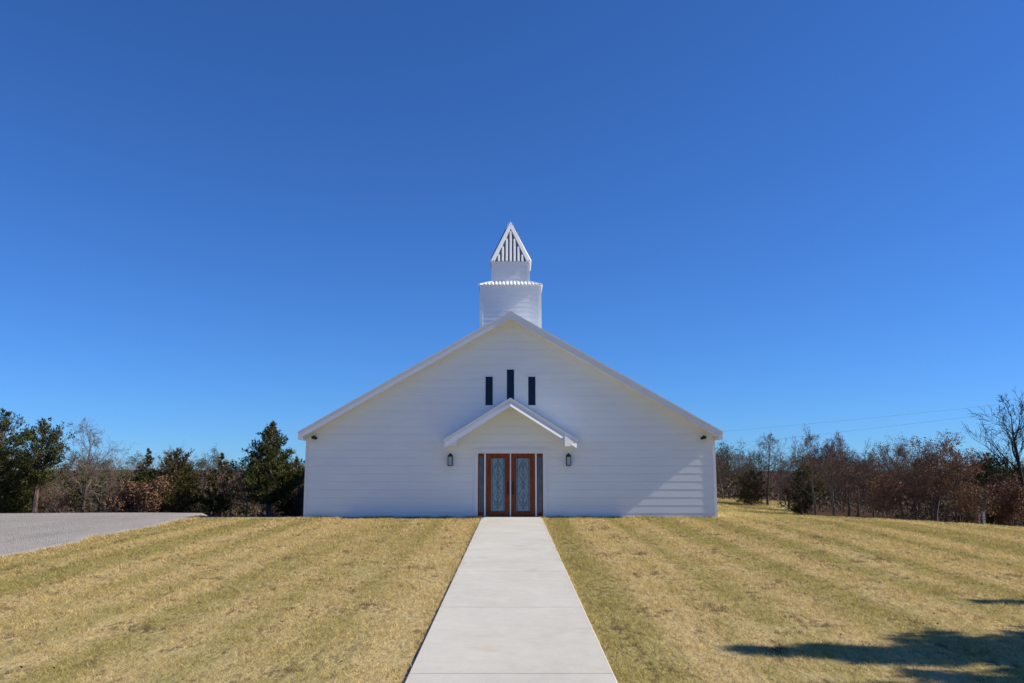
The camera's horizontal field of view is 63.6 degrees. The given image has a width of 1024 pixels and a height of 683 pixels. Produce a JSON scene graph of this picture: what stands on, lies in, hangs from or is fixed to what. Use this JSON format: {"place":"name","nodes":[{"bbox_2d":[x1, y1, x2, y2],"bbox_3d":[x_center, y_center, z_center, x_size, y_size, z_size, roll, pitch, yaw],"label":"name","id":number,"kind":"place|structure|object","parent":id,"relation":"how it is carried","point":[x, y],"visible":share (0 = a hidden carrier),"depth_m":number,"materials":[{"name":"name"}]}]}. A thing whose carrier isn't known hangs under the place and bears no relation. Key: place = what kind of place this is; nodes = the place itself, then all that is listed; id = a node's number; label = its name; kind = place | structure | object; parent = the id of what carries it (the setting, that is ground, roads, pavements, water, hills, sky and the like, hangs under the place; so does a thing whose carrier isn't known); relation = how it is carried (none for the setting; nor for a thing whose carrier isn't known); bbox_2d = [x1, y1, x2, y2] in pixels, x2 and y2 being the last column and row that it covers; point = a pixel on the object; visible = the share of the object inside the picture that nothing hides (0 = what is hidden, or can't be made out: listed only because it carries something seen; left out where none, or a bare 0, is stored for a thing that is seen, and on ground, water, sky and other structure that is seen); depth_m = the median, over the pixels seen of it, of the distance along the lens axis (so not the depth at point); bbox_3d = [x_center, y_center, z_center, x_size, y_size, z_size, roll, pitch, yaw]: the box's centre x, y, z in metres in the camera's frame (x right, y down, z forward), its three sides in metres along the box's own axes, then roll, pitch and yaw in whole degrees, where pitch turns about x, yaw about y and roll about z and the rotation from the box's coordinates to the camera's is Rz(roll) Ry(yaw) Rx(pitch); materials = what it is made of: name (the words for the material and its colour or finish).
{"place":"outdoors","nodes":[
{"label":"outdoors","id":0,"kind":"place"},
{"bbox_2d":[0,513,209,556],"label":"gravel lot","id":1,"kind":"structure","parent":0,"point":[22,532],"depth_m":27.24,"materials":[{"name":"grey gravel"}]},
{"bbox_2d":[203,517,285,518],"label":"side path","id":2,"kind":"structure","parent":0,"point":[244,517],"depth_m":31.13,"materials":[{"name":"concrete"}]},
{"bbox_2d":[0,470,1023,682],"bbox_3d":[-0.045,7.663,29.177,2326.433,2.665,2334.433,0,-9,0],"label":"lawn","id":3,"kind":"structure","parent":0,"point":[947,675],"depth_m":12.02,"materials":[{"name":"beige plant"}]},
{"bbox_2d":[0,408,48,512],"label":"cedar tree","id":4,"kind":"object","parent":3,"relation":"on","point":[10,497],"visible":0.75,"depth_m":40.87,"materials":[{"name":"green plant"}]},
{"bbox_2d":[8,416,77,512],"bbox_3d":[-22.853,6.210,39.994,2.787,5.177,3.148,0,-9,0],"label":"cedar tree","id":5,"kind":"object","parent":3,"relation":"on","point":[50,450],"visible":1,"depth_m":39.80,"materials":[{"name":"green plant"}]},
{"bbox_2d":[30,466,91,512],"bbox_3d":[-23.781,7.990,43.207,2.378,3.342,3.542,-3,-9,18],"label":"bare shrub","id":6,"kind":"object","parent":3,"relation":"on","point":[51,499],"visible":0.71,"depth_m":42.98,"materials":[{"name":"brown plant"}]},
{"bbox_2d":[55,417,132,512],"bbox_3d":[-21.076,6.506,41.697,3.854,5.359,3.529,-4,-10,27],"label":"bare tree","id":7,"kind":"object","parent":3,"relation":"on","point":[88,468],"visible":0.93,"depth_m":41.51,"materials":[{"name":"grey plant"}]},
{"bbox_2d":[69,451,137,512],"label":"bare tree","id":8,"kind":"object","parent":3,"relation":"on","point":[93,490],"visible":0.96,"depth_m":40.54,"materials":[{"name":"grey plant"}]},
{"bbox_2d":[80,467,133,512],"bbox_3d":[-20.987,8.119,43.587,2.993,3.218,3.498,0,-9,0],"label":"bare shrub","id":9,"kind":"object","parent":3,"relation":"on","point":[106,492],"visible":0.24,"depth_m":42.81,"materials":[{"name":"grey plant"}]},
{"bbox_2d":[106,474,172,512],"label":"oak sapling","id":10,"kind":"object","parent":3,"relation":"on","point":[120,504],"visible":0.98,"depth_m":39.29,"materials":[{"name":"brown plant"}]},
{"bbox_2d":[129,448,164,512],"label":"cedar tree","id":11,"kind":"object","parent":3,"relation":"on","point":[146,468],"visible":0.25,"depth_m":41.89,"materials":[{"name":"green plant"}]},
{"bbox_2d":[8,461,304,516],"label":"woods","id":12,"kind":"object","parent":3,"relation":"on","point":[239,512],"visible":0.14,"depth_m":44.69,"materials":[{"name":"brown plant"}]},
{"bbox_2d":[129,448,212,512],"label":"cedar tree","id":13,"kind":"object","parent":3,"relation":"on","point":[174,465],"visible":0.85,"depth_m":40.55,"materials":[{"name":"green plant"}]},
{"bbox_2d":[200,451,222,495],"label":"bare tree","id":14,"kind":"object","parent":3,"relation":"on","point":[211,466],"visible":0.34,"depth_m":45.66,"materials":[{"name":"grey plant"}]},
{"bbox_2d":[194,453,242,515],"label":"cedar tree","id":15,"kind":"object","parent":3,"relation":"on","point":[222,502],"visible":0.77,"depth_m":40.93,"materials":[{"name":"green plant"}]},
{"bbox_2d":[209,463,260,515],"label":"oak sapling","id":16,"kind":"object","parent":3,"relation":"on","point":[227,481],"visible":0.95,"depth_m":38.79,"materials":[{"name":"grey plant"}]},
{"bbox_2d":[233,466,264,516],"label":"bare tree","id":17,"kind":"object","parent":3,"relation":"on","point":[247,499],"visible":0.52,"depth_m":39.33,"materials":[{"name":"brown plant"}]},
{"bbox_2d":[218,420,304,516],"bbox_3d":[-11.760,6.450,39.893,3.951,5.346,4.772,-5,-10,27],"label":"cedar tree","id":18,"kind":"object","parent":3,"relation":"on","point":[271,452],"visible":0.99,"depth_m":39.56,"materials":[{"name":"green plant"}]},
{"bbox_2d":[249,465,285,516],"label":"bare tree","id":19,"kind":"object","parent":3,"relation":"on","point":[263,508],"visible":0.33,"depth_m":39.42,"materials":[{"name":"brown plant"}]},
{"bbox_2d":[273,456,302,516],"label":"cedar tree","id":20,"kind":"object","parent":3,"relation":"on","point":[288,505],"visible":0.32,"depth_m":44.93,"materials":[{"name":"green plant"}]},
{"bbox_2d":[19,531,938,679],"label":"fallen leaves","id":21,"kind":"object","parent":3,"relation":"on","point":[281,621],"visible":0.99,"depth_m":13.27,"materials":[{"name":"brown plant"}]},
{"bbox_2d":[297,222,723,517],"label":"church","id":22,"kind":"structure","parent":3,"relation":"on","point":[510,407],"depth_m":31.74,"materials":[{"name":"white"}]},
{"bbox_2d":[484,375,493,406],"bbox_3d":[-0.889,1.921,32.092,0.390,1.220,0.094,0,-9,0],"label":"window","id":23,"kind":"structure","parent":22,"relation":"in","point":[488,379],"depth_m":32.10,"materials":[{"name":"blue glass"}]},
{"bbox_2d":[486,454,509,516],"bbox_3d":[-0.542,5.481,31.562,0.914,2.381,0.125,0,-9,0],"label":"door","id":24,"kind":"structure","parent":22,"relation":"in","point":[497,465],"depth_m":31.58,"materials":[{"name":"brown wood"}]},
{"bbox_2d":[505,368,515,400],"bbox_3d":[-0.059,1.704,32.125,0.390,1.340,0.094,0,-9,0],"label":"window","id":25,"kind":"structure","parent":22,"relation":"in","point":[510,386],"depth_m":32.13,"materials":[{"name":"blue glass"}]},
{"bbox_2d":[511,454,534,516],"bbox_3d":[0.424,5.481,31.562,0.914,2.381,0.125,0,-9,0],"label":"door","id":26,"kind":"structure","parent":22,"relation":"in","point":[522,465],"depth_m":31.58,"materials":[{"name":"brown wood"}]},
{"bbox_2d":[527,375,536,406],"bbox_3d":[0.771,1.921,32.092,0.390,1.220,0.094,0,-9,0],"label":"window","id":27,"kind":"structure","parent":22,"relation":"in","point":[531,379],"depth_m":32.09,"materials":[{"name":"blue glass"}]},
{"bbox_2d":[404,517,617,682],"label":"walkway","id":28,"kind":"structure","parent":3,"relation":"on","point":[511,610],"depth_m":11.68,"materials":[{"name":"concrete"}]},
{"bbox_2d":[9,437,1023,498],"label":"distant woods","id":29,"kind":"object","parent":3,"relation":"on","point":[134,461],"visible":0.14,"depth_m":90.34,"materials":[{"name":"brown plant"}]},
{"bbox_2d":[716,449,734,498],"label":"bare tree","id":30,"kind":"object","parent":3,"relation":"on","point":[717,460],"visible":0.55,"depth_m":57.03,"materials":[{"name":"grey plant"}]},
{"bbox_2d":[730,452,752,498],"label":"bare tree","id":31,"kind":"object","parent":3,"relation":"on","point":[737,468],"visible":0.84,"depth_m":56.51,"materials":[{"name":"grey plant"}]},
{"bbox_2d":[734,470,772,504],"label":"cedar tree","id":32,"kind":"object","parent":3,"relation":"on","point":[749,495],"visible":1,"depth_m":50.99,"materials":[{"name":"green plant"}]},
{"bbox_2d":[727,429,808,504],"bbox_3d":[15.870,7.936,51.702,5.302,4.835,3.994,-4,-10,25],"label":"bare tree","id":33,"kind":"object","parent":3,"relation":"on","point":[769,460],"visible":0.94,"depth_m":52.03,"materials":[{"name":"brown plant"}]},
{"bbox_2d":[769,449,823,504],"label":"bare tree","id":34,"kind":"object","parent":3,"relation":"on","point":[778,482],"visible":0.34,"depth_m":53.12,"materials":[{"name":"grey plant"}]},
{"bbox_2d":[777,468,822,514],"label":"cedar tree","id":35,"kind":"object","parent":3,"relation":"on","point":[800,506],"visible":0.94,"depth_m":45.09,"materials":[{"name":"green plant"}]},
{"bbox_2d":[771,423,837,515],"bbox_3d":[15.199,6.760,42.980,3.343,5.076,2.945,0,-9,0],"label":"bare tree","id":36,"kind":"object","parent":3,"relation":"on","point":[809,437],"visible":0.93,"depth_m":43.34,"materials":[{"name":"brown plant"}]},
{"bbox_2d":[796,432,884,515],"bbox_3d":[17.075,6.896,42.557,4.637,4.723,3.211,-2,-9,15],"label":"bare tree","id":37,"kind":"object","parent":3,"relation":"on","point":[829,454],"visible":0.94,"depth_m":42.73,"materials":[{"name":"brown plant"}]},
{"bbox_2d":[822,439,868,516],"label":"bare tree","id":38,"kind":"object","parent":3,"relation":"on","point":[848,514],"visible":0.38,"depth_m":45.91,"materials":[{"name":"brown plant"}]},
{"bbox_2d":[822,442,878,516],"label":"bare tree","id":39,"kind":"object","parent":3,"relation":"on","point":[857,481],"visible":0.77,"depth_m":44.09,"materials":[{"name":"brown plant"}]},
{"bbox_2d":[715,444,1023,526],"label":"woods","id":40,"kind":"object","parent":3,"relation":"on","point":[840,499],"visible":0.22,"depth_m":51.69,"materials":[{"name":"brown plant"}]},
{"bbox_2d":[854,438,885,517],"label":"bare tree","id":41,"kind":"object","parent":3,"relation":"on","point":[869,480],"visible":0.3,"depth_m":45.42,"materials":[{"name":"brown plant"}]},
{"bbox_2d":[858,472,906,518],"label":"oak sapling","id":42,"kind":"object","parent":3,"relation":"on","point":[892,499],"visible":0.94,"depth_m":40.94,"materials":[{"name":"brown plant"}]},
{"bbox_2d":[867,435,921,519],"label":"bare tree","id":43,"kind":"object","parent":3,"relation":"on","point":[899,474],"visible":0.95,"depth_m":40.87,"materials":[{"name":"brown plant"}]},
{"bbox_2d":[888,439,947,519],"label":"bare tree","id":44,"kind":"object","parent":3,"relation":"on","point":[911,463],"visible":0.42,"depth_m":44.84,"materials":[{"name":"brown plant"}]},
{"bbox_2d":[904,429,990,521],"bbox_3d":[20.794,6.606,39.911,3.886,4.805,4.175,0,-9,0],"label":"bare tree","id":45,"kind":"object","parent":3,"relation":"on","point":[935,483],"visible":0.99,"depth_m":39.79,"materials":[{"name":"brown plant"}]},
{"bbox_2d":[934,450,982,521],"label":"bare tree","id":46,"kind":"object","parent":3,"relation":"on","point":[959,518],"visible":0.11,"depth_m":44.60,"materials":[{"name":"brown plant"}]},
{"bbox_2d":[937,469,1004,523],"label":"oak sapling","id":47,"kind":"object","parent":3,"relation":"on","point":[963,501],"visible":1,"depth_m":38.07,"materials":[{"name":"brown plant"}]},
{"bbox_2d":[978,498,986,523],"bbox_3d":[21.495,7.921,37.739,0.350,1.490,0.155,0,-9,0],"label":"meter post","id":48,"kind":"object","parent":3,"relation":"on","point":[983,513],"visible":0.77,"depth_m":37.72,"materials":[{"name":"grey metal"}]},
{"bbox_2d":[946,452,1019,525],"bbox_3d":[24.528,7.676,42.281,3.699,4.098,3.295,0,-9,0],"label":"cedar tree","id":49,"kind":"object","parent":3,"relation":"on","point":[991,470],"visible":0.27,"depth_m":42.24,"materials":[{"name":"brown plant"}]},
{"bbox_2d":[961,386,1023,488],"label":"bare tree","id":50,"kind":"object","parent":3,"relation":"on","point":[1013,442],"visible":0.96,"depth_m":42.15,"materials":[{"name":"grey plant"}]},
{"bbox_2d":[979,470,1023,525],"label":"oak sapling","id":51,"kind":"object","parent":3,"relation":"on","point":[1011,507],"visible":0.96,"depth_m":39.20,"materials":[{"name":"brown plant"}]},
{"bbox_2d":[0,0,1023,470],"label":"sky","id":52,"kind":"structure","parent":0,"point":[221,221],"materials":[{"name":"blue"}]},
{"bbox_2d":[723,402,1018,431],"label":"power line","id":53,"kind":"object","parent":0,"point":[885,416],"visible":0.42,"depth_m":78.36,"materials":[{"name":"black metal"}]},
{"bbox_2d":[723,410,1018,444],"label":"power line","id":54,"kind":"object","parent":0,"point":[862,429],"visible":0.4,"depth_m":78.81,"materials":[{"name":"black metal"}]}
]}

